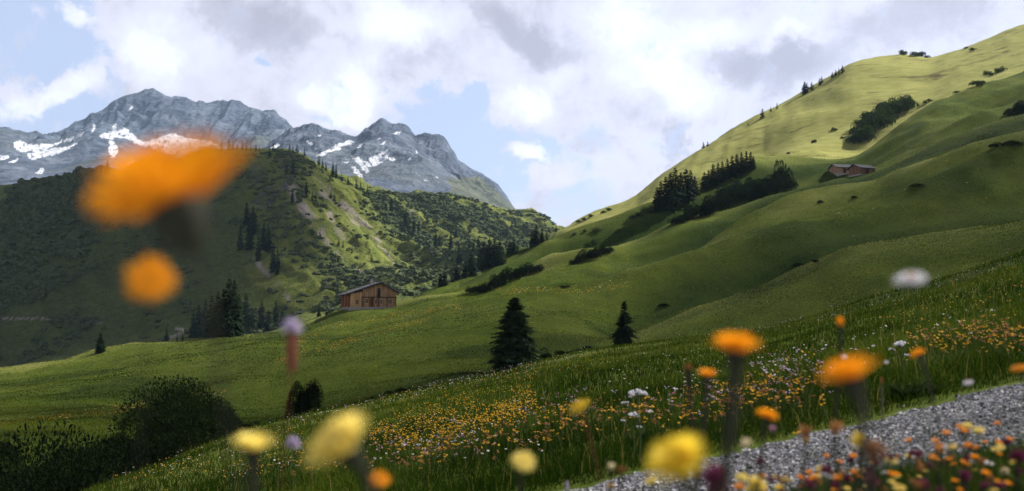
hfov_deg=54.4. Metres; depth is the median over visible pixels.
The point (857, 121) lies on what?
bush
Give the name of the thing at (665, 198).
conifer tree
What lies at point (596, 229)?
bush
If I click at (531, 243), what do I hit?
conifer tree
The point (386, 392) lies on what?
bush
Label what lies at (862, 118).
bush
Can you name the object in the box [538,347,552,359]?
bush
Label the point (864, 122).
bush
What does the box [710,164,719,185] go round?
conifer tree
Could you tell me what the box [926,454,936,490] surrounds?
hawkweed flower
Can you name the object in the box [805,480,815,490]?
clover flower
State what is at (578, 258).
bush
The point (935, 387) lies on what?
leafy plant
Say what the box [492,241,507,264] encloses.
conifer tree
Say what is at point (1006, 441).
clover flower
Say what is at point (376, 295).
wooden hut
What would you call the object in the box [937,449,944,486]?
hawkweed flower
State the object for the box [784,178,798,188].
bush
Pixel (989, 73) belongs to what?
bush
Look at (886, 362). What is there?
daisy flower
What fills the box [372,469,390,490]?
hawkweed flower
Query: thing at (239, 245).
conifer tree
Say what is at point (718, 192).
bush
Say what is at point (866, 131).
bush
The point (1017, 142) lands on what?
bush
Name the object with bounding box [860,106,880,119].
bush
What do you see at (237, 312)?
conifer tree
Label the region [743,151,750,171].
conifer tree
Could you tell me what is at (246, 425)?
bush
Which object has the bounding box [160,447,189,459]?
bush
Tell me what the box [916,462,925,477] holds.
seed head
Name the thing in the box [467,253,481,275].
conifer tree
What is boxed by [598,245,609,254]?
bush
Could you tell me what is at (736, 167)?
conifer tree
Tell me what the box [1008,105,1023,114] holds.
bush
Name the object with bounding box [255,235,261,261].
conifer tree
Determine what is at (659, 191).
conifer tree
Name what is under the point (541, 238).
conifer tree
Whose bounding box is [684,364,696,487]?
seed head
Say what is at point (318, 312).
conifer tree
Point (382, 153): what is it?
mountain
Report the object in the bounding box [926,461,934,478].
clover flower
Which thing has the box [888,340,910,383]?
umbel flower
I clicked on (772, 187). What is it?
bush
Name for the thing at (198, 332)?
conifer tree
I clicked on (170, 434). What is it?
bush
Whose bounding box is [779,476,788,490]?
seed head
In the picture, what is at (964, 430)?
hawkweed flower
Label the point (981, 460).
seed head
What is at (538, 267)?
bush
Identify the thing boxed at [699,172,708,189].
conifer tree
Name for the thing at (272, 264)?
conifer tree
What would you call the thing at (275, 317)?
conifer tree
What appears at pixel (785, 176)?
broadleaf tree
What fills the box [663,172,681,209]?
conifer tree
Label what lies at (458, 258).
conifer tree
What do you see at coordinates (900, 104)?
bush
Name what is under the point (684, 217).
bush
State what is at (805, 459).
trefoil flower
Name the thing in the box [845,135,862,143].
bush
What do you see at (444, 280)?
conifer tree
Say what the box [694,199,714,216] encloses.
bush
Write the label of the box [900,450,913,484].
clover flower
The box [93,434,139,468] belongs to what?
bush
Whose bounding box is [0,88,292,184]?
mountain
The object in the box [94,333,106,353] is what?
conifer tree
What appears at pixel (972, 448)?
clover flower
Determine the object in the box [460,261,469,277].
conifer tree
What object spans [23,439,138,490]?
bush
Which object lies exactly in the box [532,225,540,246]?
conifer tree
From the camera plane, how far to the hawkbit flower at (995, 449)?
2.25 m
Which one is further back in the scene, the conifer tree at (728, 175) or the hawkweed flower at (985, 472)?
the conifer tree at (728, 175)
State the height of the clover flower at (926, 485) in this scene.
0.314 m
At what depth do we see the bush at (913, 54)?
546.41 m
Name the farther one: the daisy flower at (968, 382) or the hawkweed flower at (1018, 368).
the daisy flower at (968, 382)
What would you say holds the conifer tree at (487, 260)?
on the hillside
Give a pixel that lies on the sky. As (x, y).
(573, 108)
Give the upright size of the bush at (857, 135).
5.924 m
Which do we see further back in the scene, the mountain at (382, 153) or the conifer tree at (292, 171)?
the mountain at (382, 153)
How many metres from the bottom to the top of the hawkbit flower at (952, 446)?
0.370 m
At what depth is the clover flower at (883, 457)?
2.24 m
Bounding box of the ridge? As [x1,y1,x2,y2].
[0,148,564,366]
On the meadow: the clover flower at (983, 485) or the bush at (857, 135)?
the clover flower at (983, 485)
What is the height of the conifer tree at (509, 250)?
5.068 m
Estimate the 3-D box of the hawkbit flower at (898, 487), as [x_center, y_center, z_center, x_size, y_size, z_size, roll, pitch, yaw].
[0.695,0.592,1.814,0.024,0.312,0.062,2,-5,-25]
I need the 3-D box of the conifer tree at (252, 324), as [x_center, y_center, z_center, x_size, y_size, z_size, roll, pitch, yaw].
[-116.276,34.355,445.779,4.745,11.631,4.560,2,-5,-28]
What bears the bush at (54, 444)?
on the meadow
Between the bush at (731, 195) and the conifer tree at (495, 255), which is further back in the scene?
the conifer tree at (495, 255)
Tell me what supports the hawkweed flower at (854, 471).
on the meadow
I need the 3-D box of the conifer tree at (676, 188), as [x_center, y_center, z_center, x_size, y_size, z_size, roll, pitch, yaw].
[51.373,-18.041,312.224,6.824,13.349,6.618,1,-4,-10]
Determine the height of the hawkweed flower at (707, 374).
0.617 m
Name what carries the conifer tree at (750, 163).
on the hillside
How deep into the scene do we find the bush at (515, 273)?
222.87 m
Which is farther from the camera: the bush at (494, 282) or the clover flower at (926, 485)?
the bush at (494, 282)
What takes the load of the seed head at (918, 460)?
on the meadow
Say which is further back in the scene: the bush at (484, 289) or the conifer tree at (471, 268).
the conifer tree at (471, 268)
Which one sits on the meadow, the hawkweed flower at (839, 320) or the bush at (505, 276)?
the hawkweed flower at (839, 320)
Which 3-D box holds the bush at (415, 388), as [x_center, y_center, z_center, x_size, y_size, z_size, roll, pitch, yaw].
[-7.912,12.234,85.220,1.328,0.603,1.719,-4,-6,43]
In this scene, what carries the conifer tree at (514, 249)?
on the hillside
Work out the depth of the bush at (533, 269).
252.69 m
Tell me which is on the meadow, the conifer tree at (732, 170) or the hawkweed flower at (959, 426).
the hawkweed flower at (959, 426)
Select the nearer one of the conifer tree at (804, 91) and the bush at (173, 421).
the bush at (173, 421)
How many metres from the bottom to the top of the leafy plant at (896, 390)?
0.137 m
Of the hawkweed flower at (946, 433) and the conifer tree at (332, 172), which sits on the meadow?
the hawkweed flower at (946, 433)
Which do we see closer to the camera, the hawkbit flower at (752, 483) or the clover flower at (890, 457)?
the hawkbit flower at (752, 483)
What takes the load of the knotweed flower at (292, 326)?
on the meadow
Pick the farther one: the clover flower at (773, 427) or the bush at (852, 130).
the bush at (852, 130)
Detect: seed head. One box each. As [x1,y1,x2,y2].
[607,462,615,490]
[618,466,626,490]
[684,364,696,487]
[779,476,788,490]
[815,476,820,490]
[839,469,845,490]
[868,438,889,490]
[880,377,883,485]
[895,454,901,478]
[907,458,920,487]
[910,478,915,490]
[913,480,924,490]
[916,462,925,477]
[949,454,955,490]
[978,456,988,489]
[986,474,993,488]
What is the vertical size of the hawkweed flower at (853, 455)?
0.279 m
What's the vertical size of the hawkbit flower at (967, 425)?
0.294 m
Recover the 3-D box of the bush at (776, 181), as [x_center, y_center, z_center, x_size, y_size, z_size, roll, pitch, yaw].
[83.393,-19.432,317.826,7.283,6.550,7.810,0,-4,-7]
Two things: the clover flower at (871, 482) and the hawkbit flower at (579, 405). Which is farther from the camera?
the clover flower at (871, 482)
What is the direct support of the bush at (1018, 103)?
on the hillside
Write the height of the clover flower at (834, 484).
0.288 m
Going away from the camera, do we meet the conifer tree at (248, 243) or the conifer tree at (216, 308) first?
the conifer tree at (216, 308)
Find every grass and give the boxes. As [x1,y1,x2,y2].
[803,428,1023,490]
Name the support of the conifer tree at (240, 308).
on the hillside
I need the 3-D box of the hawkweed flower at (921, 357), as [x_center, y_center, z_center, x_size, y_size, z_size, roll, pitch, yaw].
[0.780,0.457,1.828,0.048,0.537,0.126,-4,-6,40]
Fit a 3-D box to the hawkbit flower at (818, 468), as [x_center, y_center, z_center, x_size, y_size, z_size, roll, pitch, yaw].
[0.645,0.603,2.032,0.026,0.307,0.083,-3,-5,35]
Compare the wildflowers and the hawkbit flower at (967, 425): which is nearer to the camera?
the hawkbit flower at (967, 425)
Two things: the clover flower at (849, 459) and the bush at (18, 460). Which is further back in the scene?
the bush at (18, 460)
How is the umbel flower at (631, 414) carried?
on the meadow
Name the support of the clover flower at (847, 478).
on the meadow
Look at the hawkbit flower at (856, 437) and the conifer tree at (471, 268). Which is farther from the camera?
the conifer tree at (471, 268)
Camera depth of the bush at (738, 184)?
311.78 m
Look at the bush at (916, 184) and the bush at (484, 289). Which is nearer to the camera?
the bush at (916, 184)
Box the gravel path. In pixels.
[573,385,1023,490]
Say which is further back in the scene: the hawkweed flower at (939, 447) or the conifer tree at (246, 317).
the conifer tree at (246, 317)
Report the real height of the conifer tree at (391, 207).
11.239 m
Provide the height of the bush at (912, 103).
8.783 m
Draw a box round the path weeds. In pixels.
[565,398,1020,490]
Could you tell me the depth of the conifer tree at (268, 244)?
568.65 m
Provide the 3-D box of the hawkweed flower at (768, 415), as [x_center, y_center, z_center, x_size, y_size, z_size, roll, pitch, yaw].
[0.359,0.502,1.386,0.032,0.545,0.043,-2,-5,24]
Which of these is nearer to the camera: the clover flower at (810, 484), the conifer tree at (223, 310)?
the clover flower at (810, 484)
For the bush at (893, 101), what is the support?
on the hillside
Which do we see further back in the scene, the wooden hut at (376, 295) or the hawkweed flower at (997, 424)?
the wooden hut at (376, 295)
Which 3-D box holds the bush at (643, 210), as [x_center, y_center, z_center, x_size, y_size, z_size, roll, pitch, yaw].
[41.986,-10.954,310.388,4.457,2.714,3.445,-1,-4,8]
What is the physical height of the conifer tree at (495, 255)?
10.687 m
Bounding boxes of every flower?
[84,131,251,490]
[123,253,177,490]
[232,431,278,490]
[281,318,302,490]
[285,437,299,490]
[303,410,375,490]
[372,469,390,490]
[510,451,535,490]
[568,398,602,490]
[621,389,652,465]
[621,412,641,462]
[643,432,709,490]
[643,476,658,490]
[695,368,716,490]
[699,464,732,490]
[711,333,763,490]
[734,473,747,489]
[734,483,743,490]
[741,437,752,486]
[746,475,767,490]
[755,408,778,490]
[755,457,765,490]
[768,425,780,484]
[768,475,775,490]
[795,474,803,490]
[796,423,812,490]
[803,437,809,486]
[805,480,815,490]
[808,474,817,490]
[815,466,823,487]
[817,354,879,490]
[819,465,829,490]
[819,473,831,490]
[823,454,833,487]
[827,317,843,490]
[828,420,843,490]
[830,481,840,490]
[832,474,841,481]
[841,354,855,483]
[843,453,857,490]
[843,474,851,490]
[847,457,859,486]
[850,432,859,490]
[851,469,856,489]
[869,473,880,490]
[877,460,888,489]
[881,455,886,481]
[881,471,895,490]
[883,457,897,490]
[884,361,896,470]
[886,454,895,490]
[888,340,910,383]
[892,484,906,490]
[893,271,930,490]
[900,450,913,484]
[905,438,916,479]
[909,348,943,490]
[913,449,921,490]
[918,478,929,490]
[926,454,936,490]
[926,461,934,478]
[932,438,941,489]
[935,445,943,490]
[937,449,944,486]
[943,431,951,490]
[946,444,961,490]
[948,459,971,489]
[951,478,957,490]
[956,424,963,487]
[957,469,971,490]
[960,428,969,490]
[961,422,972,489]
[962,380,973,465]
[963,442,971,490]
[963,454,971,484]
[969,444,975,472]
[970,454,977,488]
[972,426,984,490]
[979,482,988,490]
[981,470,990,490]
[986,444,1003,469]
[989,440,1002,478]
[992,447,1000,478]
[993,422,1006,467]
[995,482,1005,490]
[1000,467,1008,487]
[1003,438,1015,490]
[1004,480,1011,490]
[1006,468,1022,490]
[1007,448,1023,490]
[1009,364,1023,391]
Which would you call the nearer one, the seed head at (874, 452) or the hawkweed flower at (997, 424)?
the seed head at (874, 452)
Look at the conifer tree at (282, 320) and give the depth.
416.35 m
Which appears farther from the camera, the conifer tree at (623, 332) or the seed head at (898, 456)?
the conifer tree at (623, 332)
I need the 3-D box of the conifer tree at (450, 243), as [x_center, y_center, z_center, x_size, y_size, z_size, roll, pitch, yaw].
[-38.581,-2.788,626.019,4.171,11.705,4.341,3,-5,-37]
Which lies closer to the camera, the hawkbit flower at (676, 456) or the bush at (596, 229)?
the hawkbit flower at (676, 456)
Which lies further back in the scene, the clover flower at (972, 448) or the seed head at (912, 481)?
the clover flower at (972, 448)
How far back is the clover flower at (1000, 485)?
1.74 m
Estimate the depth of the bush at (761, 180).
318.50 m
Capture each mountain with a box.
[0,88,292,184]
[265,118,514,209]
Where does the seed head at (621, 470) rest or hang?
on the meadow
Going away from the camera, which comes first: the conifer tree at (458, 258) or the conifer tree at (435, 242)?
the conifer tree at (458, 258)
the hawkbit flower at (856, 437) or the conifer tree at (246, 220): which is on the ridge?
the conifer tree at (246, 220)
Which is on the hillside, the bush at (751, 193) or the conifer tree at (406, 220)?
the bush at (751, 193)
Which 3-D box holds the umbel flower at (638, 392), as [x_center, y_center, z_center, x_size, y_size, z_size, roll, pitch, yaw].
[0.818,1.200,6.479,0.208,0.534,0.121,0,-4,0]
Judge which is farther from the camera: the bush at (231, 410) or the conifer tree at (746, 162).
the conifer tree at (746, 162)
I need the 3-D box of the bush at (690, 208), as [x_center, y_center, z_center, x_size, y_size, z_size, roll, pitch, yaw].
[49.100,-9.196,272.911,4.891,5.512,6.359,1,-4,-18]
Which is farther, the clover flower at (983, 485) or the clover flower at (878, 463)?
the clover flower at (878, 463)
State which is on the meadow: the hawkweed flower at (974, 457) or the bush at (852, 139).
the hawkweed flower at (974, 457)
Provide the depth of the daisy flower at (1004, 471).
2.34 m
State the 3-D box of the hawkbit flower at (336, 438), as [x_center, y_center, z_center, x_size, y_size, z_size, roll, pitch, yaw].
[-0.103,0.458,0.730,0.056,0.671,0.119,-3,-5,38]
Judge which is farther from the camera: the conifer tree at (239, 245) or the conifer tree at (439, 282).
the conifer tree at (239, 245)
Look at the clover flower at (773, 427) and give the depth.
2.35 m
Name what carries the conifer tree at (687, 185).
on the hillside
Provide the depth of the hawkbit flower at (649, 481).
1.80 m
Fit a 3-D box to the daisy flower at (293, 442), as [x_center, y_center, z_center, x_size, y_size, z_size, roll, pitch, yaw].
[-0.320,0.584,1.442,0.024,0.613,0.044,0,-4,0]
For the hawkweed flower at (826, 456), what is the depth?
2.72 m
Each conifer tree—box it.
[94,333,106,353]
[187,312,196,337]
[191,306,203,337]
[200,300,208,335]
[202,296,213,337]
[206,292,223,336]
[214,289,229,335]
[215,278,242,336]
[227,280,247,336]
[236,224,243,250]
[237,294,245,333]
[241,202,250,227]
[242,294,253,333]
[243,214,255,250]
[248,206,256,233]
[250,310,255,329]
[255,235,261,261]
[256,302,265,328]
[260,223,266,249]
[263,227,271,252]
[264,310,271,330]
[269,243,275,273]
[271,301,279,321]
[274,249,280,274]
[279,307,284,326]
[291,160,294,174]
[304,184,307,196]
[316,303,320,316]
[330,162,334,176]
[389,197,393,210]
[403,208,408,224]
[411,220,415,231]
[433,231,437,247]
[436,274,442,286]
[441,272,448,285]
[448,232,453,248]
[453,265,461,280]
[456,243,460,264]
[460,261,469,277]
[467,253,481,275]
[475,243,490,270]
[475,247,481,271]
[482,238,494,268]
[486,297,547,371]
[489,239,502,266]
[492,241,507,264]
[506,242,513,253]
[511,240,517,252]
[528,232,533,247]
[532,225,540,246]
[539,228,544,242]
[609,301,639,345]
[651,187,661,211]
[654,182,669,211]
[658,177,673,210]
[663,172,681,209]
[670,167,685,206]
[677,172,688,204]
[681,169,695,200]
[689,170,697,196]
[692,176,699,193]
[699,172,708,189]
[705,169,714,188]
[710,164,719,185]
[715,162,723,183]
[719,161,727,181]
[724,159,731,179]
[728,157,736,177]
[733,154,742,176]
[738,152,748,173]
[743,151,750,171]
[748,152,753,169]
[800,81,807,94]
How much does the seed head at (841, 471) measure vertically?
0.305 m
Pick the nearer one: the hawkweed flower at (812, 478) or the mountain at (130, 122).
the hawkweed flower at (812, 478)
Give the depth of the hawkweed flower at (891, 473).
2.24 m
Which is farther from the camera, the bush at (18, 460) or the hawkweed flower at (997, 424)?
the bush at (18, 460)
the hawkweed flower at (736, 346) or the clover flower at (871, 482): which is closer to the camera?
the hawkweed flower at (736, 346)
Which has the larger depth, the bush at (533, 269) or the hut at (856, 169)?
the hut at (856, 169)
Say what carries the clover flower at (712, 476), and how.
on the meadow
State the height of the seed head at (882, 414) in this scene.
0.398 m
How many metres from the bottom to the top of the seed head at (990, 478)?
0.177 m
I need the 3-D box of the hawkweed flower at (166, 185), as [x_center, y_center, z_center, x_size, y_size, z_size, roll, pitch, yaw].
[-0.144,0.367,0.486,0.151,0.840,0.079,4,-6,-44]
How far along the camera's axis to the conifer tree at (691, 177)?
315.92 m
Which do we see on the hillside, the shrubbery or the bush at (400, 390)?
the bush at (400, 390)
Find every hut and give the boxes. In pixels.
[338,279,400,310]
[827,164,850,175]
[846,164,877,176]
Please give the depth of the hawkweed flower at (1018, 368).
1.73 m
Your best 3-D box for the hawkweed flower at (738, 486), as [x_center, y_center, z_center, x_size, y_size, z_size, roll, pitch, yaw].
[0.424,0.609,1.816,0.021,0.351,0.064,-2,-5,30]
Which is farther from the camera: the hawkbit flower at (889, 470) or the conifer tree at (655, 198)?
the conifer tree at (655, 198)
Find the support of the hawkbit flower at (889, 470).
on the meadow
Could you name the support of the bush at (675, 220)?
on the hillside
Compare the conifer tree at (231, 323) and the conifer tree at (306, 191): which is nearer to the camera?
the conifer tree at (231, 323)
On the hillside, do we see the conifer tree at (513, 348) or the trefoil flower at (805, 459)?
the conifer tree at (513, 348)
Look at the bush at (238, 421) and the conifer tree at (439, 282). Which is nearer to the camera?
the bush at (238, 421)
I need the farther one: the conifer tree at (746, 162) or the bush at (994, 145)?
the conifer tree at (746, 162)
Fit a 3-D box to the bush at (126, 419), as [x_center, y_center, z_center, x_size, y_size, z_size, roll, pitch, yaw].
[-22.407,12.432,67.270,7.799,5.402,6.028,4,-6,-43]
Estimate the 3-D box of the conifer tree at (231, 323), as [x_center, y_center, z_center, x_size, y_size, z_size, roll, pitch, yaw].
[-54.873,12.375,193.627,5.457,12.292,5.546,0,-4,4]
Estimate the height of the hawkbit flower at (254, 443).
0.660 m
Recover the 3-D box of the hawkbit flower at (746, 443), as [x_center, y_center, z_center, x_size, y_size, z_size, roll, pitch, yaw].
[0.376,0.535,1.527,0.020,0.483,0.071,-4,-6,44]
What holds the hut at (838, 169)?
on the hillside
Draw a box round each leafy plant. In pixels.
[622,430,652,440]
[883,381,925,398]
[914,380,947,392]
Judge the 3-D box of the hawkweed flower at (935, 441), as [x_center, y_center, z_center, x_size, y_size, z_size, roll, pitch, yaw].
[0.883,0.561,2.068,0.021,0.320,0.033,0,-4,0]
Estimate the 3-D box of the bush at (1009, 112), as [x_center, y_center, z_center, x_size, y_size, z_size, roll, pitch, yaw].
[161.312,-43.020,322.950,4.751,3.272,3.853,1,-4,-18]
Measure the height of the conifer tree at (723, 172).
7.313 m
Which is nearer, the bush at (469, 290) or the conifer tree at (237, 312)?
the conifer tree at (237, 312)
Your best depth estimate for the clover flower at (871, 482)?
1.71 m
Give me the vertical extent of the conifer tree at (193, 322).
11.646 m
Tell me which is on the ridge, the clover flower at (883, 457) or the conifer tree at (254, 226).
the conifer tree at (254, 226)
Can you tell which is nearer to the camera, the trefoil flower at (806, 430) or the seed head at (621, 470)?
the trefoil flower at (806, 430)
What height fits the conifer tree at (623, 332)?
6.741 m
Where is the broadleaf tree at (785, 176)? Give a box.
[772,160,794,189]
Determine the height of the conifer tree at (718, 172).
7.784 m
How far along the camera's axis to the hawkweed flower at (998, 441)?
2.53 m
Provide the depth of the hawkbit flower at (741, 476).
1.90 m
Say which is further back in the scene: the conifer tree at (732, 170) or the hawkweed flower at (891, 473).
the conifer tree at (732, 170)
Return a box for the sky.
[0,0,1023,226]
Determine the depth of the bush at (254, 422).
65.55 m
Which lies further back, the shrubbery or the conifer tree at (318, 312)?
the shrubbery
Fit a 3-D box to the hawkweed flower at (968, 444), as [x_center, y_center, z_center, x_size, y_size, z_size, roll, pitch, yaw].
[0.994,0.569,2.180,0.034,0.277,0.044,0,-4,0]
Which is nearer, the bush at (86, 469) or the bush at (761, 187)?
the bush at (86, 469)
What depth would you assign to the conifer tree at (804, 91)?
528.29 m
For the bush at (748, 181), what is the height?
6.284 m
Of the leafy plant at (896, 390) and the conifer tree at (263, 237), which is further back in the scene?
the conifer tree at (263, 237)
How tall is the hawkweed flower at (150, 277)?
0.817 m
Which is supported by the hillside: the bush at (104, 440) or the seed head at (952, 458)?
the bush at (104, 440)
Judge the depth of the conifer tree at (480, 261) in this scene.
358.81 m
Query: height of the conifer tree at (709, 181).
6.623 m
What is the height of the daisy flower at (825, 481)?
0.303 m
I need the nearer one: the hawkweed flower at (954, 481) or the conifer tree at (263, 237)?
the hawkweed flower at (954, 481)
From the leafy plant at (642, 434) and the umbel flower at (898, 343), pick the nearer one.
the umbel flower at (898, 343)
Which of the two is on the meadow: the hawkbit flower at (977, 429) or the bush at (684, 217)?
the hawkbit flower at (977, 429)
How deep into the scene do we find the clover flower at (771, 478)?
1.86 m
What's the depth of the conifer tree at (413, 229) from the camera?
751.48 m
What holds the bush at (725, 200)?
on the hillside
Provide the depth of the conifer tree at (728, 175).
324.74 m
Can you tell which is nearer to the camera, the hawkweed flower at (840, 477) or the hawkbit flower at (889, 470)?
the hawkbit flower at (889, 470)
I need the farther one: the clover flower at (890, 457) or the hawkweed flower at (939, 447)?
the clover flower at (890, 457)
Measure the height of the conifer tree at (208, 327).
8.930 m
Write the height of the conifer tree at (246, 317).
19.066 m
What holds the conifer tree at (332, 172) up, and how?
on the ridge
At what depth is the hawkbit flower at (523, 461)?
1.28 m
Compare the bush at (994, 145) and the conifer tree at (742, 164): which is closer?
the bush at (994, 145)
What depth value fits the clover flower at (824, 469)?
1.78 m
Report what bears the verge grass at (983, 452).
on the meadow
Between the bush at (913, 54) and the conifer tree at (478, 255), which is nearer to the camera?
the conifer tree at (478, 255)
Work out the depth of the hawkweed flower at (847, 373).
0.77 m
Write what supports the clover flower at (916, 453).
on the meadow
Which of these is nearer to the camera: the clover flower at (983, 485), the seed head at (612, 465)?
the seed head at (612, 465)
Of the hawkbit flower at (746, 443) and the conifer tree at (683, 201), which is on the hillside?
the conifer tree at (683, 201)
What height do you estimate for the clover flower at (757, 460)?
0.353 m
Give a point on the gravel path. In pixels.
(889, 442)
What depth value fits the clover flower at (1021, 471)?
2.00 m
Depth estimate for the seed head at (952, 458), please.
1.85 m
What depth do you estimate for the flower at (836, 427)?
1.64 m
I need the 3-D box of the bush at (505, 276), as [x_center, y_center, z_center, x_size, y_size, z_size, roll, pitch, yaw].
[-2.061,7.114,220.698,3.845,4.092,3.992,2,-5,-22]
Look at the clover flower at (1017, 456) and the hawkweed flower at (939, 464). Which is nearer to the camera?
the clover flower at (1017, 456)
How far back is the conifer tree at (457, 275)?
303.38 m
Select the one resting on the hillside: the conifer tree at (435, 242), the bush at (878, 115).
the bush at (878, 115)
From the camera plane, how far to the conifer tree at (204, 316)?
420.69 m
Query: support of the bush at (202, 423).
on the hillside
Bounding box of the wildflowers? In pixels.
[116,265,1021,484]
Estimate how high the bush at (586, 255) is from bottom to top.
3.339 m
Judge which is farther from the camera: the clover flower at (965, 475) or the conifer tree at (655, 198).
the conifer tree at (655, 198)
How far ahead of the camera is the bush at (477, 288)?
217.68 m
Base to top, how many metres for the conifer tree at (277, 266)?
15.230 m
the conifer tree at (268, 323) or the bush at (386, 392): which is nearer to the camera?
the bush at (386, 392)
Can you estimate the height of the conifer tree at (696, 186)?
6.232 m
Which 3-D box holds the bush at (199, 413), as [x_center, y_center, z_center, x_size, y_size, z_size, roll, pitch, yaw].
[-18.428,11.420,56.995,8.246,7.932,8.806,-3,-5,32]
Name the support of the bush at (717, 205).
on the hillside
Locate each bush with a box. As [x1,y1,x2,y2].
[0,418,125,490]
[0,439,143,490]
[0,440,41,490]
[14,437,177,490]
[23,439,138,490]
[26,456,163,490]
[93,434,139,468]
[106,374,225,469]
[107,377,248,464]
[115,389,233,443]
[133,396,239,452]
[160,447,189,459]
[163,391,243,432]
[172,409,231,441]
[204,411,244,438]
[205,421,260,433]
[236,424,253,432]
[284,378,324,418]
[383,390,395,394]
[395,387,411,392]
[410,385,427,390]
[465,286,474,292]
[471,283,483,292]
[478,282,490,292]
[487,274,502,287]
[496,269,511,285]
[503,266,523,280]
[517,264,533,275]
[522,262,537,272]
[534,264,543,270]
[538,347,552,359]
[554,350,573,354]
[573,252,584,262]
[580,249,594,259]
[588,247,601,257]
[591,227,602,231]
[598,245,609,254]
[640,207,651,212]
[667,216,683,224]
[677,212,691,220]
[682,202,701,218]
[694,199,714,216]
[701,194,725,212]
[715,184,732,196]
[715,191,731,209]
[722,185,742,205]
[726,177,745,202]
[737,181,761,201]
[744,176,757,188]
[752,181,769,196]
[755,174,773,188]
[763,177,778,194]
[767,174,784,191]
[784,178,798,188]
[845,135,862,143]
[849,124,862,134]
[850,119,861,128]
[852,131,872,141]
[853,125,876,140]
[856,111,883,131]
[859,111,872,120]
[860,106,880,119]
[867,107,895,127]
[874,100,898,119]
[881,97,906,114]
[887,97,909,112]
[899,94,919,109]
[908,183,925,186]
[909,51,920,55]
[985,71,996,75]
[988,142,1003,147]
[1001,140,1023,145]
[1003,108,1016,116]
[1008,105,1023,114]
[1012,99,1023,106]
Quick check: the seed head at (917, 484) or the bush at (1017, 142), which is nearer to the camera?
the seed head at (917, 484)
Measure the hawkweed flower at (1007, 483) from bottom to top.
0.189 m
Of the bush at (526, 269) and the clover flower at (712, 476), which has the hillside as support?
the bush at (526, 269)
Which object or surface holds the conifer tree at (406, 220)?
on the ridge
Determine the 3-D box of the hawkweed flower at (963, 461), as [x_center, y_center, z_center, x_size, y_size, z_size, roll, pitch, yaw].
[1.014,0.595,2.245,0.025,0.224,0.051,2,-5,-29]
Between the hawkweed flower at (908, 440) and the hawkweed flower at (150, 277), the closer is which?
the hawkweed flower at (150, 277)
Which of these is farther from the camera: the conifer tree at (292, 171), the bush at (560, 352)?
the conifer tree at (292, 171)
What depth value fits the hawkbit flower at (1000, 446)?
2.29 m
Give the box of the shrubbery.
[0,148,559,364]
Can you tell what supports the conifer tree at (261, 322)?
on the ridge
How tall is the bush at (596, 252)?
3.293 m
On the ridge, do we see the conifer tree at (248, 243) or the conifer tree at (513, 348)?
the conifer tree at (248, 243)
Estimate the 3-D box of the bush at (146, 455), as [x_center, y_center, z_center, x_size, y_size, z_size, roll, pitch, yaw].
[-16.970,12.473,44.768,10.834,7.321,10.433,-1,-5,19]
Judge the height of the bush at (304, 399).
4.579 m
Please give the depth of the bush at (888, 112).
426.68 m
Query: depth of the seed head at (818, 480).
1.79 m
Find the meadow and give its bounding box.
[101,253,1023,490]
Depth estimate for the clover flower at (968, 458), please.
2.17 m
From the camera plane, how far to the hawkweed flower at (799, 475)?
2.51 m
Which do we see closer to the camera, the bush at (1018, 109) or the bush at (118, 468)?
the bush at (118, 468)
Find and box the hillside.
[0,24,1023,475]
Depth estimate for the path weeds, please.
5.31 m
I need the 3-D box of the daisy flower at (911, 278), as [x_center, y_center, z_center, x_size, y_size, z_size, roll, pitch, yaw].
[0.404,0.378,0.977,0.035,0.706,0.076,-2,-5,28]
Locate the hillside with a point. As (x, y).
(794, 126)

